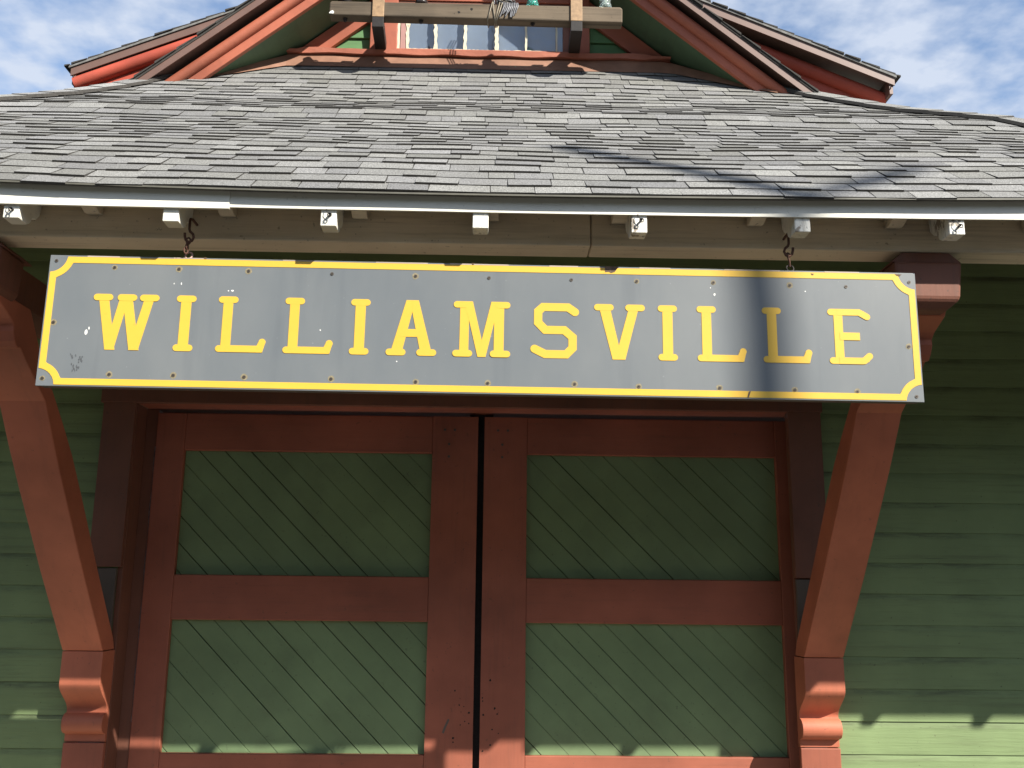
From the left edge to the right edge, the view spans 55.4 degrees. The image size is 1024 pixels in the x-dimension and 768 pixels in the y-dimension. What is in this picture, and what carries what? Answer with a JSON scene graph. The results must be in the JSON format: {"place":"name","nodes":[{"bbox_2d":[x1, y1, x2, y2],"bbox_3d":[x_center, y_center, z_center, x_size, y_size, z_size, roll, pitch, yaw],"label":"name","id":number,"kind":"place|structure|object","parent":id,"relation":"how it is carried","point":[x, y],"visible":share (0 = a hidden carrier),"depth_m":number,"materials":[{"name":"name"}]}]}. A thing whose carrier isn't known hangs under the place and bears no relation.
{"place":"outdoors","nodes":[
{"label":"outdoors","id":0,"kind":"place"},
{"bbox_2d":[0,0,1023,118],"label":"sky","id":1,"kind":"structure","parent":0,"point":[948,55],"materials":[{"name":"blue"}]},
{"label":"ground","id":2,"kind":"structure","parent":0,"visible":0},
{"bbox_2d":[0,0,1023,767],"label":"train depot","id":3,"kind":"structure","parent":2,"relation":"on","point":[274,580],"depth_m":5.16,"materials":[{"name":"green"}]},
{"bbox_2d":[183,218,197,253],"bbox_3d":[-1.215,-0.553,3.699,0.044,0.151,0.084,1,-12,-1],"label":"sign hook","id":4,"kind":"object","parent":3,"relation":"attached to","point":[187,244],"visible":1,"depth_m":3.66,"materials":[{"name":"metal"}]},
{"bbox_2d":[35,252,923,403],"bbox_3d":[-0.102,-0.217,3.660,3.261,0.531,0.062,1,-12,-1],"label":"station sign","id":5,"kind":"object","parent":4,"relation":"hanging from","point":[191,323],"visible":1,"depth_m":3.63,"materials":[{"name":"grey metal"}]},
{"bbox_2d":[127,413,478,767],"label":"freight door","id":6,"kind":"structure","parent":3,"relation":"in","point":[308,597],"depth_m":5.20,"materials":[{"name":"red paint"}]},
{"bbox_2d":[329,0,621,52],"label":"utility crossarm","id":7,"kind":"object","parent":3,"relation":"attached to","point":[575,17],"visible":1,"depth_m":6.37,"materials":[{"name":"brown wood"}]},
{"bbox_2d":[370,0,589,52],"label":"gable window","id":8,"kind":"structure","parent":3,"relation":"in","point":[398,35],"depth_m":6.78,"materials":[{"name":"red paint"}]},
{"bbox_2d":[479,417,799,767],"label":"freight door","id":9,"kind":"structure","parent":3,"relation":"in","point":[638,596],"depth_m":5.23,"materials":[{"name":"red paint"}]},
{"bbox_2d":[782,233,793,266],"bbox_3d":[1.051,-0.507,3.741,0.044,0.142,0.080,1,-12,-1],"label":"sign hook","id":10,"kind":"object","parent":3,"relation":"attached to","point":[788,255],"visible":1,"depth_m":3.70,"materials":[{"name":"metal"}]}
]}

